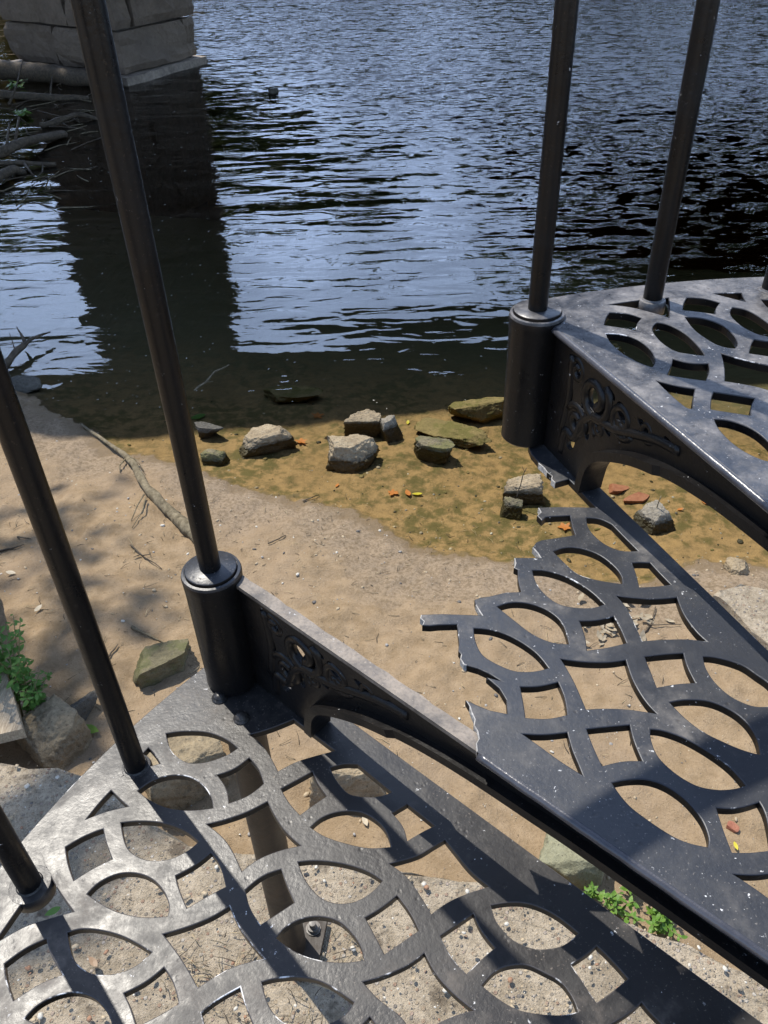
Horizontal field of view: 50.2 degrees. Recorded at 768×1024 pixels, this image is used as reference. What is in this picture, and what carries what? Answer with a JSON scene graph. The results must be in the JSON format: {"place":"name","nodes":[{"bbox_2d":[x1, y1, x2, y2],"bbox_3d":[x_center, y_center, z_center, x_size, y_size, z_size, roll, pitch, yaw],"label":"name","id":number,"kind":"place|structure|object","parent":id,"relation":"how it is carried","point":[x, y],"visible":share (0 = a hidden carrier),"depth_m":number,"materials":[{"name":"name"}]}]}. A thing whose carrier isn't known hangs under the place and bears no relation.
{"place":"outdoors","nodes":[
{"label":"outdoors","id":0,"kind":"place"},
{"bbox_2d":[0,0,767,971],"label":"ground","id":1,"kind":"structure","parent":0,"point":[308,212],"depth_m":4.75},
{"bbox_2d":[0,544,23,551],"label":"stick","id":2,"kind":"object","parent":1,"relation":"on","point":[2,550],"visible":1,"depth_m":2.85,"materials":[{"name":"wood"}]},
{"bbox_2d":[0,646,26,743],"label":"stone block","id":3,"kind":"structure","parent":1,"relation":"on","point":[11,726],"depth_m":2.05,"materials":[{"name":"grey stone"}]},
{"bbox_2d":[0,614,32,716],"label":"shrub","id":4,"kind":"object","parent":1,"relation":"on","point":[15,680],"visible":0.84,"depth_m":2.12,"materials":[{"name":"green plant"}]},
{"bbox_2d":[11,375,41,393],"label":"stone","id":5,"kind":"object","parent":1,"relation":"on","point":[28,384],"visible":0.69,"depth_m":3.96,"materials":[{"name":"grey stone"}]},
{"bbox_2d":[12,660,53,713],"bbox_3d":[-0.912,0.471,2.135,0.098,0.153,0.135,-2,39,0],"label":"shrub","id":6,"kind":"object","parent":1,"relation":"on","point":[34,696],"visible":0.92,"depth_m":2.12,"materials":[{"name":"green plant"}]},
{"bbox_2d":[0,60,89,87],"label":"log","id":7,"kind":"object","parent":1,"relation":"on","point":[73,77],"visible":0.78,"depth_m":9.58,"materials":[{"name":"brown wood"}]},
{"bbox_2d":[16,694,92,769],"bbox_3d":[-0.843,0.591,2.134,0.190,0.166,0.194,-29,46,-29],"label":"boulder","id":8,"kind":"object","parent":1,"relation":"on","point":[58,732],"visible":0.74,"depth_m":2.09,"materials":[{"name":"grey stone"}]},
{"bbox_2d":[70,690,97,720],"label":"boulder","id":9,"kind":"object","parent":1,"relation":"on","point":[84,706],"visible":0.34,"depth_m":2.22,"materials":[{"name":"stone"}]},
{"bbox_2d":[86,724,98,733],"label":"leaf","id":10,"kind":"object","parent":1,"relation":"on","point":[93,728],"visible":0.59,"depth_m":2.18,"materials":[{"name":"green plant"}]},
{"bbox_2d":[80,423,192,541],"bbox_3d":[-1.044,-0.135,3.261,0.201,0.125,1.205,-25,44,-26],"label":"driftwood branch","id":11,"kind":"object","parent":1,"relation":"on","point":[174,515],"visible":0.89,"depth_m":3.09,"materials":[{"name":"brown wood"}]},
{"bbox_2d":[130,544,161,568],"bbox_3d":[-0.823,0.155,2.807,0.063,0.017,0.180,-23,43,-24],"label":"stick","id":12,"kind":"object","parent":1,"relation":"on","point":[133,547],"visible":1,"depth_m":2.81,"materials":[{"name":"wood"}]},
{"bbox_2d":[131,625,162,642],"bbox_3d":[-0.712,0.375,2.490,0.140,0.024,0.011,17,42,22],"label":"stick","id":13,"kind":"object","parent":1,"relation":"on","point":[139,630],"visible":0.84,"depth_m":2.50,"materials":[{"name":"wood"}]},
{"bbox_2d":[133,639,190,688],"bbox_3d":[-0.645,0.441,2.388,0.194,0.123,0.118,-24,43,-25],"label":"boulder","id":14,"kind":"object","parent":1,"relation":"on","point":[157,663],"visible":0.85,"depth_m":2.34,"materials":[{"name":"green stone"}]},
{"bbox_2d":[145,736,229,809],"bbox_3d":[-0.510,0.635,2.073,0.245,0.230,0.217,-18,41,-19],"label":"boulder","id":15,"kind":"object","parent":1,"relation":"on","point":[178,794],"visible":0.24,"depth_m":1.99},
{"bbox_2d":[191,414,204,418],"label":"leaf","id":16,"kind":"object","parent":1,"relation":"on","point":[198,416],"visible":0.94,"depth_m":3.83,"materials":[{"name":"green plant"}]},
{"bbox_2d":[194,421,223,438],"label":"stone","id":17,"kind":"object","parent":1,"relation":"on","point":[206,430],"visible":1,"depth_m":3.63,"materials":[{"name":"grey stone"}]},
{"bbox_2d":[200,449,229,465],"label":"stone","id":18,"kind":"object","parent":1,"relation":"on","point":[215,457],"visible":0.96,"depth_m":3.46,"materials":[{"name":"grey stone"}]},
{"bbox_2d":[239,424,296,458],"bbox_3d":[-0.525,-0.315,3.588,0.263,0.105,0.127,-18,41,-19],"label":"stone","id":19,"kind":"object","parent":1,"relation":"on","point":[265,439],"visible":0.99,"depth_m":3.55,"materials":[{"name":"beige stone"}]},
{"bbox_2d":[263,385,323,402],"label":"stone","id":20,"kind":"object","parent":1,"relation":"on","point":[293,393],"visible":0.99,"depth_m":3.96,"materials":[{"name":"stone"}]},
{"bbox_2d":[295,438,306,442],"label":"leaf","id":21,"kind":"object","parent":1,"relation":"on","point":[300,440],"visible":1,"depth_m":3.65,"materials":[{"name":"orange plant"}]},
{"bbox_2d":[312,412,323,417],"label":"leaf","id":22,"kind":"object","parent":1,"relation":"on","point":[317,414],"visible":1,"depth_m":3.86,"materials":[{"name":"brown plant"}]},
{"bbox_2d":[130,480,525,582],"bbox_3d":[-0.190,0.066,3.025,1.500,0.174,0.625,-2,39,0],"label":"wrack line","id":23,"kind":"object","parent":1,"relation":"on","point":[321,542],"visible":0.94,"depth_m":2.96,"materials":[{"name":"brown plant"}]},
{"bbox_2d":[307,768,385,809],"bbox_3d":[-0.102,0.676,2.032,0.230,0.186,0.106,-8,39,-7],"label":"boulder","id":24,"kind":"object","parent":1,"relation":"on","point":[354,782],"visible":0.25,"depth_m":1.98,"materials":[{"name":"beige stone"}]},
{"bbox_2d":[0,495,701,758],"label":"sand twiglets","id":25,"kind":"object","parent":1,"relation":"on","point":[344,635],"visible":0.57,"depth_m":2.58,"materials":[{"name":"brown plant"}]},
{"bbox_2d":[324,434,380,473],"bbox_3d":[-0.150,-0.252,3.479,0.233,0.145,0.175,9,40,13],"label":"stone","id":26,"kind":"object","parent":1,"relation":"on","point":[353,453],"visible":0.99,"depth_m":3.44,"materials":[{"name":"beige stone"}]},
{"bbox_2d":[343,409,380,437],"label":"stone","id":27,"kind":"object","parent":1,"relation":"on","point":[366,422],"visible":0.89,"depth_m":3.67,"materials":[{"name":"beige stone"}]},
{"bbox_2d":[362,817,367,824],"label":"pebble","id":28,"kind":"object","parent":1,"relation":"on","point":[365,821],"visible":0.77,"depth_m":1.97,"materials":[{"name":"white stone"}]},
{"bbox_2d":[0,440,756,889],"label":"sand pebbles","id":29,"kind":"object","parent":1,"relation":"on","point":[306,794],"visible":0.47,"depth_m":2.73,"materials":[{"name":"grey stone"}]},
{"bbox_2d":[0,763,767,1023],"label":"concrete footing","id":30,"kind":"object","parent":1,"relation":"on","point":[148,842],"visible":0.34,"depth_m":1.62,"materials":[{"name":"grey concrete"}]},
{"bbox_2d":[44,906,59,915],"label":"leaf","id":31,"kind":"object","parent":30,"relation":"on","point":[53,910],"visible":1,"depth_m":1.67,"materials":[{"name":"green plant"}]},
{"bbox_2d":[88,956,97,965],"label":"leaf","id":32,"kind":"object","parent":30,"relation":"on","point":[93,961],"visible":1,"depth_m":1.59,"materials":[{"name":"plant"}]},
{"bbox_2d":[160,929,362,1023],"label":"straw litter","id":33,"kind":"object","parent":30,"relation":"on","point":[197,976],"visible":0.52,"depth_m":1.57,"materials":[{"name":"beige plant"}]},
{"bbox_2d":[3,764,759,1023],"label":"footing gravel","id":34,"kind":"structure","parent":30,"relation":"on","point":[304,869],"depth_m":1.60,"materials":[{"name":"grey gravel"}]},
{"bbox_2d":[379,415,403,442],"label":"stone","id":35,"kind":"object","parent":1,"relation":"on","point":[390,431],"visible":0.99,"depth_m":3.63,"materials":[{"name":"grey stone"}]},
{"bbox_2d":[388,489,397,494],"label":"leaf","id":36,"kind":"object","parent":1,"relation":"on","point":[392,492],"visible":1,"depth_m":3.31,"materials":[{"name":"orange plant"}]},
{"bbox_2d":[413,436,454,464],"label":"stone","id":37,"kind":"object","parent":1,"relation":"on","point":[437,451],"visible":0.98,"depth_m":3.49,"materials":[{"name":"grey stone"}]},
{"bbox_2d":[127,395,759,563],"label":"bed pebbles","id":38,"kind":"object","parent":1,"relation":"on","point":[739,541],"visible":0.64,"depth_m":3.31,"materials":[{"name":"stone"}]},
{"bbox_2d":[414,418,491,447],"bbox_3d":[0.304,-0.340,3.663,0.364,0.080,0.147,8,40,12],"label":"stone","id":39,"kind":"object","parent":1,"relation":"on","point":[461,435],"visible":0.92,"depth_m":3.63,"materials":[{"name":"beige stone"}]},
{"bbox_2d":[447,397,503,423],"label":"stone","id":40,"kind":"object","parent":1,"relation":"on","point":[486,410],"visible":0.84,"depth_m":3.80,"materials":[{"name":"beige stone"}]},
{"bbox_2d":[500,496,522,520],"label":"stone","id":41,"kind":"object","parent":1,"relation":"on","point":[511,508],"visible":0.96,"depth_m":3.17,"materials":[{"name":"grey stone"}]},
{"bbox_2d":[516,467,526,498],"bbox_3d":[0.533,-0.098,3.184,0.029,0.201,0.008,-2,39,0],"label":"sapling twig","id":42,"kind":"object","parent":1,"relation":"on","point":[520,483],"visible":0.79,"depth_m":3.18,"materials":[{"name":"wood"}]},
{"bbox_2d":[502,474,545,505],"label":"stone","id":43,"kind":"object","parent":1,"relation":"on","point":[530,492],"visible":0.86,"depth_m":3.23,"materials":[{"name":"beige stone"}]},
{"bbox_2d":[558,523,569,529],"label":"leaf","id":44,"kind":"object","parent":1,"relation":"on","point":[564,526],"visible":0.95,"depth_m":3.13,"materials":[{"name":"orange plant"}]},
{"bbox_2d":[539,833,603,888],"bbox_3d":[0.436,0.795,1.888,0.146,0.166,0.154,14,41,19],"label":"boulder","id":45,"kind":"object","parent":1,"relation":"on","point":[570,866],"visible":0.43,"depth_m":1.82,"materials":[{"name":"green stone"}]},
{"bbox_2d":[584,881,604,901],"bbox_3d":[0.456,0.833,1.789,0.049,0.048,0.047,21,44,26],"label":"weed","id":46,"kind":"object","parent":1,"relation":"on","point":[592,892],"visible":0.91,"depth_m":1.78,"materials":[{"name":"green plant"}]},
{"bbox_2d":[611,343,624,354],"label":"stone","id":47,"kind":"object","parent":1,"relation":"on","point":[616,346],"visible":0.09,"depth_m":4.23,"materials":[{"name":"stone"}]},
{"bbox_2d":[609,483,628,494],"bbox_3d":[0.954,-0.091,3.335,0.086,0.039,0.071,-2,39,0],"label":"brick shard","id":48,"kind":"object","parent":1,"relation":"on","point":[615,489],"visible":1,"depth_m":3.32,"materials":[{"name":"red brick"}]},
{"bbox_2d":[598,890,644,923],"bbox_3d":[0.510,0.844,1.752,0.105,0.058,0.062,24,45,29],"label":"weed","id":49,"kind":"object","parent":1,"relation":"on","point":[615,899],"visible":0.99,"depth_m":1.75,"materials":[{"name":"green plant"}]},
{"bbox_2d":[578,593,674,644],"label":"dry leaf litter","id":50,"kind":"object","parent":1,"relation":"on","point":[609,626],"visible":0.29,"depth_m":2.56,"materials":[{"name":"brown plant"}]},
{"bbox_2d":[620,886,635,895],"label":"weed","id":51,"kind":"object","parent":1,"relation":"on","point":[624,889],"visible":0.06,"depth_m":1.80,"materials":[{"name":"green plant"}]},
{"bbox_2d":[623,492,649,503],"bbox_3d":[1.008,-0.044,3.267,0.118,0.038,0.053,-19,42,-20],"label":"brick shard","id":52,"kind":"object","parent":1,"relation":"on","point":[638,497],"visible":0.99,"depth_m":3.25,"materials":[{"name":"red brick"}]},
{"bbox_2d":[633,500,675,534],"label":"stone","id":53,"kind":"object","parent":1,"relation":"on","point":[649,518],"visible":0.91,"depth_m":3.07,"materials":[{"name":"grey stone"}]},
{"bbox_2d":[644,606,680,632],"bbox_3d":[0.845,0.349,2.591,0.137,0.027,0.116,-18,41,-19],"label":"stick","id":54,"kind":"object","parent":1,"relation":"on","point":[647,628],"visible":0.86,"depth_m":2.57,"materials":[{"name":"brown wood"}]},
{"bbox_2d":[645,906,687,941],"bbox_3d":[0.592,0.864,1.738,0.079,0.056,0.100,-2,39,0],"label":"weed","id":55,"kind":"object","parent":1,"relation":"on","point":[661,923],"visible":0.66,"depth_m":1.73,"materials":[{"name":"green plant"}]},
{"bbox_2d":[726,821,739,832],"bbox_3d":[0.826,0.755,1.945,0.022,0.037,0.029,-30,46,-30],"label":"brick shard","id":56,"kind":"object","parent":1,"relation":"on","point":[732,826],"visible":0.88,"depth_m":1.94,"materials":[{"name":"red brick"}]},
{"bbox_2d":[723,556,748,574],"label":"stone","id":57,"kind":"object","parent":1,"relation":"on","point":[734,566],"visible":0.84,"depth_m":2.81,"materials":[{"name":"beige stone"}]},
{"bbox_2d":[713,584,767,649],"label":"concrete chunk","id":58,"kind":"object","parent":1,"relation":"on","point":[745,607],"visible":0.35,"depth_m":2.45,"materials":[{"name":"grey concrete"}]},
{"bbox_2d":[0,0,767,1023],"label":"spiral staircase","id":59,"kind":"structure","parent":0,"point":[250,686],"depth_m":0.88,"materials":[{"name":"black metal"}]},
{"bbox_2d":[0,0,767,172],"bbox_3d":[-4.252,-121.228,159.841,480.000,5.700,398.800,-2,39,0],"label":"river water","id":60,"kind":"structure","parent":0,"point":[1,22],"depth_m":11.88,"materials":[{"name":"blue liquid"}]},
{"bbox_2d":[0,165,26,181],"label":"log","id":61,"kind":"object","parent":60,"relation":"on","point":[8,171],"visible":1,"depth_m":6.69,"materials":[{"name":"wood"}]},
{"bbox_2d":[7,79,24,88],"bbox_3d":[-4.241,-4.905,9.416,0.258,0.096,0.264,-2,39,0],"label":"water plant","id":62,"kind":"object","parent":60,"relation":"on","point":[11,85],"visible":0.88,"depth_m":9.40,"materials":[{"name":"green plant"}]},
{"bbox_2d":[14,108,31,116],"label":"water plant","id":63,"kind":"object","parent":60,"relation":"on","point":[20,113],"visible":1,"depth_m":8.38,"materials":[{"name":"green plant"}]},
{"bbox_2d":[4,326,50,368],"bbox_3d":[-1.941,-0.724,4.144,0.192,0.175,0.685,7,39,11],"label":"snag","id":64,"kind":"object","parent":60,"relation":"in","point":[16,351],"visible":0.92,"depth_m":4.20,"materials":[{"name":"brown plant"}]},
{"bbox_2d":[0,160,55,176],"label":"log","id":65,"kind":"object","parent":60,"relation":"on","point":[18,162],"visible":0.98,"depth_m":6.92,"materials":[{"name":"wood"}]},
{"bbox_2d":[0,116,67,157],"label":"log","id":66,"kind":"object","parent":60,"relation":"on","point":[7,148],"visible":1,"depth_m":7.27,"materials":[{"name":"wood"}]},
{"bbox_2d":[0,60,88,105],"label":"log","id":67,"kind":"object","parent":60,"relation":"on","point":[15,94],"visible":0.96,"depth_m":8.94,"materials":[{"name":"wood"}]},
{"bbox_2d":[0,79,114,208],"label":"flotsam twigs","id":68,"kind":"object","parent":60,"relation":"on","point":[70,126],"visible":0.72,"depth_m":7.29,"materials":[{"name":"wood"}]},
{"bbox_2d":[39,112,97,128],"bbox_3d":[-3.111,-3.904,8.137,0.610,0.093,0.200,-17,41,-18],"label":"log","id":69,"kind":"object","parent":60,"relation":"on","point":[54,121],"visible":0.92,"depth_m":8.05,"materials":[{"name":"wood"}]},
{"bbox_2d":[0,0,224,219],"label":"bridge pier","id":70,"kind":"structure","parent":60,"relation":"in","point":[153,41],"depth_m":10.13,"materials":[{"name":"stone"}]},
{"bbox_2d":[194,364,228,391],"bbox_3d":[-0.838,-0.661,4.017,0.048,0.017,0.280,13,41,18],"label":"sunken twig","id":71,"kind":"object","parent":60,"relation":"on","point":[203,383],"visible":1,"depth_m":4.00,"materials":[{"name":"wood"}]},
{"bbox_2d":[268,88,278,103],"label":"stone","id":72,"kind":"object","parent":60,"relation":"in","point":[273,95],"visible":1,"depth_m":8.92,"materials":[{"name":"black stone"}]},
{"bbox_2d":[3,111,761,408],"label":"floating specks","id":73,"kind":"object","parent":60,"relation":"on","point":[246,263],"visible":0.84,"depth_m":4.89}
]}

